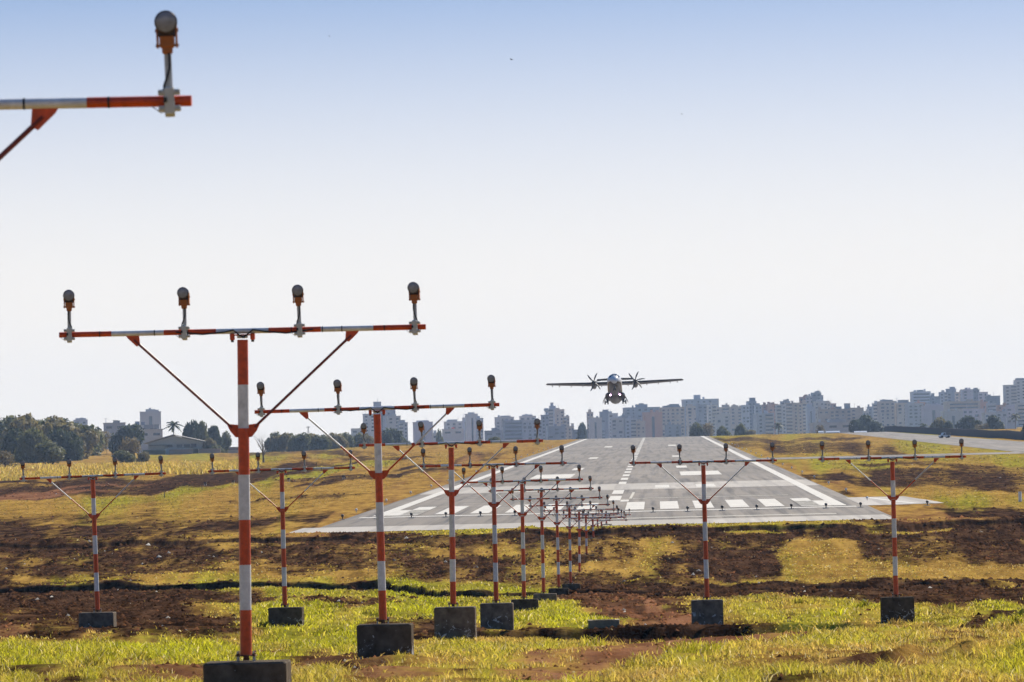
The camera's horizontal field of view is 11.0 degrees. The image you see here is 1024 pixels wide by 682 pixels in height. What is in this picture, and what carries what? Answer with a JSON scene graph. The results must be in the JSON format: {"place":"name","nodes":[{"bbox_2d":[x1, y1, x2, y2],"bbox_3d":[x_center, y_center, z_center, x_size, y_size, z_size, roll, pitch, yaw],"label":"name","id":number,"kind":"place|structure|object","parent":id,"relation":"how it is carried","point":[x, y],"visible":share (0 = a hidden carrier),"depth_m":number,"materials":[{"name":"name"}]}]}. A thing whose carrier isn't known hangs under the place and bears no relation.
{"place":"outdoors","nodes":[
{"label":"outdoors","id":0,"kind":"place"},
{"bbox_2d":[0,427,1023,681],"bbox_3d":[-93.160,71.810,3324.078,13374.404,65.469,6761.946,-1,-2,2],"label":"ground","id":1,"kind":"structure","parent":0,"point":[644,631],"depth_m":332.85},
{"bbox_2d":[0,450,18,466],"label":"bush","id":2,"kind":"object","parent":1,"relation":"on","point":[5,460],"visible":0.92,"depth_m":1473.75,"materials":[{"name":"green plant"}]},
{"bbox_2d":[0,428,24,462],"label":"tree","id":3,"kind":"object","parent":1,"relation":"on","point":[9,443],"visible":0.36,"depth_m":1811.28,"materials":[{"name":"green plant"}]},
{"bbox_2d":[0,412,44,457],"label":"tree","id":4,"kind":"object","parent":1,"relation":"on","point":[25,422],"visible":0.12,"depth_m":1927.46,"materials":[{"name":"green plant"}]},
{"bbox_2d":[12,426,51,462],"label":"tree","id":5,"kind":"object","parent":1,"relation":"on","point":[30,439],"visible":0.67,"depth_m":1789.51,"materials":[{"name":"green plant"}]},
{"bbox_2d":[33,440,66,463],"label":"tree","id":6,"kind":"object","parent":1,"relation":"on","point":[50,452],"visible":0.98,"depth_m":1689.85,"materials":[{"name":"green plant"}]},
{"bbox_2d":[42,415,86,459],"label":"tree","id":7,"kind":"object","parent":1,"relation":"on","point":[56,423],"visible":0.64,"depth_m":1878.08,"materials":[{"name":"green plant"}]},
{"bbox_2d":[46,428,83,460],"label":"tree","id":8,"kind":"object","parent":1,"relation":"on","point":[70,443],"visible":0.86,"depth_m":1864.29,"materials":[{"name":"green plant"}]},
{"bbox_2d":[69,421,105,455],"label":"tree","id":9,"kind":"object","parent":1,"relation":"on","point":[85,428],"visible":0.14,"depth_m":2107.82,"materials":[{"name":"green plant"}]},
{"bbox_2d":[80,429,99,458],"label":"tree","id":10,"kind":"object","parent":1,"relation":"on","point":[89,437],"visible":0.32,"depth_m":1973.88,"materials":[{"name":"green plant"}]},
{"bbox_2d":[19,455,165,627],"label":"approach light barrette","id":11,"kind":"object","parent":1,"relation":"on","point":[98,619],"visible":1,"depth_m":150.23,"materials":[{"name":"red paint"}]},
{"bbox_2d":[0,10,191,160],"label":"approach light barrette","id":12,"kind":"object","parent":1,"relation":"on","point":[168,102],"visible":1,"depth_m":30.10,"materials":[{"name":"red paint"}]},
{"bbox_2d":[103,418,125,449],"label":"building","id":13,"kind":"structure","parent":1,"relation":"on","point":[113,427],"depth_m":3307.72,"materials":[{"name":"grey concrete"}]},
{"bbox_2d":[111,450,136,462],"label":"bush","id":14,"kind":"object","parent":1,"relation":"on","point":[122,456],"visible":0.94,"depth_m":1683.74,"materials":[{"name":"green plant"}]},
{"bbox_2d":[108,423,144,453],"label":"tree","id":15,"kind":"object","parent":1,"relation":"on","point":[128,430],"visible":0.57,"depth_m":2203.84,"materials":[{"name":"green plant"}]},
{"bbox_2d":[118,436,141,454],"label":"bush","id":16,"kind":"object","parent":1,"relation":"on","point":[130,446],"visible":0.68,"depth_m":1784.53,"materials":[{"name":"green plant"}]},
{"bbox_2d":[0,457,261,480],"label":"tall dry grass","id":17,"kind":"structure","parent":1,"relation":"on","point":[11,473],"depth_m":1064.24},
{"bbox_2d":[140,408,160,428],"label":"apartment building","id":18,"kind":"structure","parent":1,"relation":"on","point":[149,416],"depth_m":4509.86,"materials":[{"name":"grey concrete"}]},
{"bbox_2d":[138,423,162,452],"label":"building","id":19,"kind":"structure","parent":1,"relation":"on","point":[152,434],"depth_m":3006.39,"materials":[{"name":"paint"}]},
{"bbox_2d":[143,434,204,454],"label":"house","id":20,"kind":"structure","parent":1,"relation":"on","point":[170,442],"depth_m":2204.32,"materials":[{"name":"grey concrete"}]},
{"bbox_2d":[182,419,199,440],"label":"tree","id":21,"kind":"object","parent":1,"relation":"on","point":[189,431],"visible":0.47,"depth_m":2303.39,"materials":[{"name":"green plant"}]},
{"bbox_2d":[169,448,220,454],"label":"boundary wall","id":22,"kind":"structure","parent":1,"relation":"on","point":[184,451],"depth_m":2198.82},
{"bbox_2d":[207,424,224,448],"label":"tree","id":23,"kind":"object","parent":1,"relation":"on","point":[213,431],"visible":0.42,"depth_m":2325.84,"materials":[{"name":"green plant"}]},
{"bbox_2d":[59,282,425,681],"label":"approach light barrette","id":24,"kind":"object","parent":1,"relation":"on","point":[245,669],"visible":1,"depth_m":60.05,"materials":[{"name":"red paint"}]},
{"bbox_2d":[267,432,290,451],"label":"tree","id":25,"kind":"object","parent":1,"relation":"on","point":[279,444],"visible":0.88,"depth_m":2380.15,"materials":[{"name":"green plant"}]},
{"bbox_2d":[208,450,354,626],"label":"approach light barrette","id":26,"kind":"object","parent":1,"relation":"on","point":[285,615],"visible":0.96,"depth_m":150.08,"materials":[{"name":"red paint"}]},
{"bbox_2d":[287,432,310,451],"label":"tree","id":27,"kind":"object","parent":1,"relation":"on","point":[298,442],"visible":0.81,"depth_m":2368.78,"materials":[{"name":"green plant"}]},
{"bbox_2d":[307,435,332,449],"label":"tree","id":28,"kind":"object","parent":1,"relation":"on","point":[317,442],"visible":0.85,"depth_m":2336.68,"materials":[{"name":"green plant"}]},
{"bbox_2d":[326,432,348,448],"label":"tree","id":29,"kind":"object","parent":1,"relation":"on","point":[339,440],"visible":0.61,"depth_m":2352.20,"materials":[{"name":"green plant"}]},
{"bbox_2d":[362,413,375,437],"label":"apartment building","id":30,"kind":"structure","parent":1,"relation":"on","point":[368,420],"depth_m":4805.11,"materials":[{"name":"grey concrete"}]},
{"bbox_2d":[254,375,498,659],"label":"approach light barrette","id":31,"kind":"object","parent":1,"relation":"on","point":[377,639],"visible":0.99,"depth_m":90.00,"materials":[{"name":"red paint"}]},
{"bbox_2d":[373,402,394,433],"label":"apartment building","id":32,"kind":"structure","parent":1,"relation":"on","point":[383,421],"depth_m":4904.63,"materials":[{"name":"grey concrete"}]},
{"bbox_2d":[386,414,400,429],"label":"apartment building","id":33,"kind":"structure","parent":1,"relation":"on","point":[392,420],"depth_m":4704.55,"materials":[{"name":"grey concrete"}]},
{"bbox_2d":[381,428,410,442],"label":"tree","id":34,"kind":"object","parent":1,"relation":"on","point":[397,436],"visible":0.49,"depth_m":2500.84,"materials":[{"name":"green plant"}]},
{"bbox_2d":[412,418,432,442],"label":"apartment building","id":35,"kind":"structure","parent":1,"relation":"on","point":[428,425],"depth_m":4803.38,"materials":[{"name":"grey concrete"}]},
{"bbox_2d":[359,418,542,639],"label":"approach light barrette","id":36,"kind":"object","parent":1,"relation":"on","point":[453,620],"visible":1,"depth_m":119.94,"materials":[{"name":"red paint"}]},
{"bbox_2d":[442,425,463,441],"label":"building","id":37,"kind":"structure","parent":1,"relation":"on","point":[451,435],"depth_m":4302.49,"materials":[{"name":"grey concrete"}]},
{"bbox_2d":[465,412,477,440],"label":"apartment building","id":38,"kind":"structure","parent":1,"relation":"on","point":[470,426],"depth_m":4852.27,"materials":[{"name":"grey concrete"}]},
{"bbox_2d":[420,445,566,629],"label":"approach light barrette","id":39,"kind":"object","parent":1,"relation":"on","point":[499,615],"visible":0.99,"depth_m":149.90,"materials":[{"name":"red paint"}]},
{"bbox_2d":[484,428,502,440],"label":"building","id":40,"kind":"structure","parent":1,"relation":"on","point":[494,432],"depth_m":4301.66,"materials":[{"name":"grey concrete"}]},
{"bbox_2d":[0,439,1023,681],"bbox_3d":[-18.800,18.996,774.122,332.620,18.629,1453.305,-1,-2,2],"label":"grass","id":41,"kind":"structure","parent":1,"relation":"on","point":[88,653],"depth_m":109.19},
{"bbox_2d":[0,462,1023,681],"bbox_3d":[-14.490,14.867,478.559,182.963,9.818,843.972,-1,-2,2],"label":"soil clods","id":42,"kind":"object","parent":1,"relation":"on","point":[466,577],"visible":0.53,"depth_m":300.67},
{"bbox_2d":[502,419,521,439],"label":"apartment building","id":43,"kind":"structure","parent":1,"relation":"on","point":[512,429],"depth_m":4401.29,"materials":[{"name":"grey concrete"}]},
{"bbox_2d":[460,464,582,610],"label":"approach light barrette","id":44,"kind":"object","parent":1,"relation":"on","point":[524,603],"visible":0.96,"depth_m":179.90,"materials":[{"name":"red paint"}]},
{"bbox_2d":[522,420,542,439],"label":"apartment building","id":45,"kind":"structure","parent":1,"relation":"on","point":[528,430],"depth_m":4400.69,"materials":[{"name":"grey concrete"}]},
{"bbox_2d":[489,476,593,601],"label":"approach light barrette","id":46,"kind":"object","parent":1,"relation":"on","point":[549,596],"visible":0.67,"depth_m":209.87,"materials":[{"name":"red paint"}]},
{"bbox_2d":[510,486,601,594],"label":"approach light barrette","id":47,"kind":"object","parent":1,"relation":"on","point":[560,591],"visible":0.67,"depth_m":239.84,"materials":[{"name":"red paint"}]},
{"bbox_2d":[546,424,565,439],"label":"apartment building","id":48,"kind":"structure","parent":1,"relation":"on","point":[555,432],"depth_m":4400.31,"materials":[{"name":"grey concrete"}]},
{"bbox_2d":[528,495,609,589],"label":"approach light barrette","id":49,"kind":"object","parent":1,"relation":"on","point":[570,586],"visible":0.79,"depth_m":269.80,"materials":[{"name":"red paint"}]},
{"bbox_2d":[543,500,615,572],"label":"approach light barrette","id":50,"kind":"object","parent":1,"relation":"on","point":[579,550],"visible":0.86,"depth_m":299.79,"materials":[{"name":"red paint"}]},
{"bbox_2d":[552,505,618,555],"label":"approach light barrette","id":51,"kind":"object","parent":1,"relation":"on","point":[586,531],"visible":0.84,"depth_m":329.76,"materials":[{"name":"red paint"}]},
{"bbox_2d":[290,514,890,532],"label":"runway end pad","id":52,"kind":"object","parent":1,"relation":"on","point":[552,524],"visible":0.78,"depth_m":455.89,"materials":[{"name":"concrete"}]},
{"bbox_2d":[589,416,601,438],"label":"apartment building","id":53,"kind":"structure","parent":1,"relation":"on","point":[595,427],"depth_m":4599.21,"materials":[{"name":"grey concrete"}]},
{"bbox_2d":[588,619,619,627],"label":"inspection chamber","id":54,"kind":"object","parent":1,"relation":"on","point":[602,623],"visible":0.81,"depth_m":147.39,"materials":[{"name":"concrete"}]},
{"bbox_2d":[599,409,611,438],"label":"apartment building","id":55,"kind":"structure","parent":1,"relation":"on","point":[603,414],"depth_m":4899.06,"materials":[{"name":"grey concrete"}]},
{"bbox_2d":[320,436,891,527],"bbox_3d":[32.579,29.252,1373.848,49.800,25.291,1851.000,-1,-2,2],"label":"runway","id":56,"kind":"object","parent":1,"relation":"on","point":[609,465],"visible":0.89,"depth_m":640.60,"materials":[{"name":"asphalt"}]},
{"bbox_2d":[360,506,856,517],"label":"threshold line","id":57,"kind":"object","parent":56,"relation":"on","point":[620,511],"visible":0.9,"depth_m":507.55,"materials":[{"name":"paint"}]},
{"bbox_2d":[386,498,831,515],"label":"threshold marking","id":58,"kind":"object","parent":56,"relation":"on","point":[674,504],"visible":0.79,"depth_m":536.97,"materials":[{"name":"paint"}]},
{"bbox_2d":[374,436,844,515],"bbox_3d":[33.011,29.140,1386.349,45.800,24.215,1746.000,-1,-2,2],"label":"edge marking","id":59,"kind":"object","parent":56,"relation":"on","point":[832,501],"visible":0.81,"depth_m":684.16,"materials":[{"name":"paint"}]},
{"bbox_2d":[420,479,817,494],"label":"runway joint band","id":60,"kind":"object","parent":56,"relation":"on","point":[633,486],"visible":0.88,"depth_m":685.04,"materials":[{"name":"concrete"}]},
{"bbox_2d":[530,445,720,501],"bbox_3d":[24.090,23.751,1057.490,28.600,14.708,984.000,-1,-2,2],"label":"aiming point marking","id":61,"kind":"object","parent":56,"relation":"on","point":[656,486],"visible":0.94,"depth_m":813.36,"materials":[{"name":"paint"}]},
{"bbox_2d":[608,437,644,500],"bbox_3d":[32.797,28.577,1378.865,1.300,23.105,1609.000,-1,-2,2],"label":"centreline marking","id":62,"kind":"object","parent":56,"relation":"on","point":[611,498],"visible":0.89,"depth_m":756.07,"materials":[{"name":"paint"}]},
{"bbox_2d":[610,416,623,437],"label":"apartment building","id":63,"kind":"structure","parent":1,"relation":"on","point":[617,427],"depth_m":4498.96,"materials":[{"name":"grey concrete"}]},
{"bbox_2d":[624,416,636,437],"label":"apartment building","id":64,"kind":"structure","parent":1,"relation":"on","point":[629,427],"depth_m":4498.51,"materials":[{"name":"concrete"}]},
{"bbox_2d":[636,417,645,437],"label":"apartment building","id":65,"kind":"structure","parent":1,"relation":"on","point":[640,430],"depth_m":4498.38,"materials":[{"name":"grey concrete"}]},
{"bbox_2d":[623,403,659,420],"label":"apartment building","id":66,"kind":"structure","parent":1,"relation":"on","point":[637,410],"depth_m":5198.02,"materials":[{"name":"grey concrete"}]},
{"bbox_2d":[642,410,662,436],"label":"apartment building","id":67,"kind":"structure","parent":1,"relation":"on","point":[653,424],"depth_m":4697.88,"materials":[{"name":"beige concrete"}]},
{"bbox_2d":[659,404,684,436],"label":"apartment building","id":68,"kind":"structure","parent":1,"relation":"on","point":[673,413],"depth_m":4797.92,"materials":[{"name":"white concrete"}]},
{"bbox_2d":[664,422,680,436],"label":"apartment building","id":69,"kind":"structure","parent":1,"relation":"on","point":[672,430],"depth_m":4397.67,"materials":[{"name":"grey concrete"}]},
{"bbox_2d":[686,404,695,436],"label":"apartment building","id":70,"kind":"structure","parent":1,"relation":"on","point":[690,414],"depth_m":4897.24,"materials":[{"name":"concrete"}]},
{"bbox_2d":[689,422,706,435],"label":"tree","id":71,"kind":"object","parent":1,"relation":"on","point":[697,429],"visible":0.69,"depth_m":2595.07,"materials":[{"name":"green plant"}]},
{"bbox_2d":[682,395,718,436],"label":"apartment building","id":72,"kind":"structure","parent":1,"relation":"on","point":[697,400],"depth_m":5296.93,"materials":[{"name":"concrete"}]},
{"bbox_2d":[629,442,776,624],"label":"approach light barrette","id":73,"kind":"object","parent":1,"relation":"on","point":[708,611],"visible":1,"depth_m":149.75,"materials":[{"name":"red paint"}]},
{"bbox_2d":[695,404,713,426],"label":"apartment building","id":74,"kind":"structure","parent":1,"relation":"on","point":[701,414],"depth_m":4846.45,"materials":[{"name":"grey concrete"}]},
{"bbox_2d":[706,403,716,435],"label":"apartment building","id":75,"kind":"structure","parent":1,"relation":"on","point":[711,410],"depth_m":4796.73,"materials":[{"name":"concrete"}]},
{"bbox_2d":[715,412,730,435],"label":"apartment building","id":76,"kind":"structure","parent":1,"relation":"on","point":[722,419],"depth_m":4496.67,"materials":[{"name":"concrete"}]},
{"bbox_2d":[728,404,741,435],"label":"apartment building","id":77,"kind":"structure","parent":1,"relation":"on","point":[735,415],"depth_m":4946.11,"materials":[{"name":"concrete"}]},
{"bbox_2d":[741,402,749,430],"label":"apartment building","id":78,"kind":"structure","parent":1,"relation":"on","point":[745,412],"depth_m":4895.93,"materials":[{"name":"concrete"}]},
{"bbox_2d":[753,410,773,433],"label":"apartment building","id":79,"kind":"structure","parent":1,"relation":"on","point":[763,423],"depth_m":4495.54,"materials":[{"name":"concrete"}]},
{"bbox_2d":[775,400,786,433],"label":"apartment building","id":80,"kind":"structure","parent":1,"relation":"on","point":[780,411],"depth_m":4695.22,"materials":[{"name":"concrete"}]},
{"bbox_2d":[784,401,796,433],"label":"apartment building","id":81,"kind":"structure","parent":1,"relation":"on","point":[791,415],"depth_m":4794.71,"materials":[{"name":"concrete"}]},
{"bbox_2d":[796,400,806,433],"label":"apartment building","id":82,"kind":"structure","parent":1,"relation":"on","point":[801,421],"depth_m":4744.56,"materials":[{"name":"concrete"}]},
{"bbox_2d":[805,404,814,432],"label":"apartment building","id":83,"kind":"structure","parent":1,"relation":"on","point":[810,412],"depth_m":4694.63,"materials":[{"name":"grey concrete"}]},
{"bbox_2d":[816,407,834,421],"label":"apartment building","id":84,"kind":"structure","parent":1,"relation":"on","point":[824,415],"depth_m":4594.32,"materials":[{"name":"grey concrete"}]},
{"bbox_2d":[809,419,852,432],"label":"building","id":85,"kind":"structure","parent":1,"relation":"on","point":[841,425],"depth_m":3595.52,"materials":[{"name":"grey concrete"}]},
{"bbox_2d":[835,403,850,421],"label":"apartment building","id":86,"kind":"structure","parent":1,"relation":"on","point":[841,413],"depth_m":4693.65,"materials":[{"name":"grey concrete"}]},
{"bbox_2d":[849,404,863,420],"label":"apartment building","id":87,"kind":"structure","parent":1,"relation":"on","point":[856,413],"depth_m":4693.46,"materials":[{"name":"grey concrete"}]},
{"bbox_2d":[848,419,869,432],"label":"tree","id":88,"kind":"object","parent":1,"relation":"on","point":[858,425],"visible":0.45,"depth_m":2633.25,"materials":[{"name":"green plant"}]},
{"bbox_2d":[877,399,895,428],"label":"apartment building","id":89,"kind":"structure","parent":1,"relation":"on","point":[885,412],"depth_m":4792.72,"materials":[{"name":"grey concrete"}]},
{"bbox_2d":[759,432,1023,458],"bbox_3d":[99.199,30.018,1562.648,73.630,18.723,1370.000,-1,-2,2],"label":"taxiway","id":90,"kind":"structure","parent":1,"relation":"on","point":[1015,447],"depth_m":1316.67,"materials":[{"name":"asphalt"}]},
{"bbox_2d":[818,439,965,622],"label":"approach light barrette","id":91,"kind":"object","parent":1,"relation":"on","point":[896,607],"visible":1,"depth_m":149.61,"materials":[{"name":"red paint"}]},
{"bbox_2d":[845,496,941,504],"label":"taxiway entry","id":92,"kind":"object","parent":1,"relation":"on","point":[865,501],"visible":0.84,"depth_m":530.98,"materials":[{"name":"concrete"}]},
{"bbox_2d":[895,400,908,425],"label":"apartment building","id":93,"kind":"structure","parent":1,"relation":"on","point":[900,413],"depth_m":4792.17,"materials":[{"name":"grey concrete"}]},
{"bbox_2d":[905,402,923,426],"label":"apartment building","id":94,"kind":"structure","parent":1,"relation":"on","point":[912,414],"depth_m":4692.03,"materials":[{"name":"concrete"}]},
{"bbox_2d":[910,389,930,405],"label":"apartment building","id":95,"kind":"structure","parent":1,"relation":"on","point":[921,395],"depth_m":5291.44,"materials":[{"name":"grey concrete"}]},
{"bbox_2d":[921,403,943,426],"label":"apartment building","id":96,"kind":"structure","parent":1,"relation":"on","point":[930,413],"depth_m":4591.60,"materials":[{"name":"grey concrete"}]},
{"bbox_2d":[940,408,962,428],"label":"apartment building","id":97,"kind":"structure","parent":1,"relation":"on","point":[955,416],"depth_m":4391.46,"materials":[{"name":"grey concrete"}]},
{"bbox_2d":[885,426,1023,439],"bbox_3d":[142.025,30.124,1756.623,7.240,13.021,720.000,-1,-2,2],"label":"perimeter wall","id":98,"kind":"structure","parent":1,"relation":"on","point":[1011,434],"depth_m":1650.29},
{"bbox_2d":[943,399,979,410],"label":"apartment building","id":99,"kind":"structure","parent":1,"relation":"on","point":[967,404],"depth_m":4791.10,"materials":[{"name":"grey concrete"}]},
{"bbox_2d":[954,415,976,428],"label":"tree","id":100,"kind":"object","parent":1,"relation":"on","point":[966,422],"visible":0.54,"depth_m":2485.51,"materials":[{"name":"green plant"}]},
{"bbox_2d":[958,408,984,421],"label":"apartment building","id":101,"kind":"structure","parent":1,"relation":"on","point":[975,414],"depth_m":4440.90,"materials":[{"name":"grey concrete"}]},
{"bbox_2d":[983,415,1004,428],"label":"tree","id":102,"kind":"object","parent":1,"relation":"on","point":[994,422],"visible":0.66,"depth_m":2481.57,"materials":[{"name":"green plant"}]},
{"bbox_2d":[1003,384,1017,404],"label":"apartment building","id":103,"kind":"structure","parent":1,"relation":"on","point":[1010,397],"depth_m":5089.36,"materials":[{"name":"concrete"}]},
{"bbox_2d":[1013,378,1023,402],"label":"apartment building","id":104,"kind":"structure","parent":1,"relation":"on","point":[1019,382],"depth_m":5189.03,"materials":[{"name":"concrete"}]},
{"bbox_2d":[1015,401,1023,426],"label":"apartment building","id":105,"kind":"structure","parent":1,"relation":"on","point":[1019,408],"depth_m":4389.68,"materials":[{"name":"concrete"}]},
{"bbox_2d":[0,0,1023,451],"label":"sky","id":106,"kind":"structure","parent":0,"point":[833,203],"materials":[{"name":"blue"}]},
{"bbox_2d":[546,371,682,404],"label":"turboprop aeroplane","id":107,"kind":"object","parent":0,"point":[614,383],"visible":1,"depth_m":1046.01,"materials":[{"name":"grey metal"}]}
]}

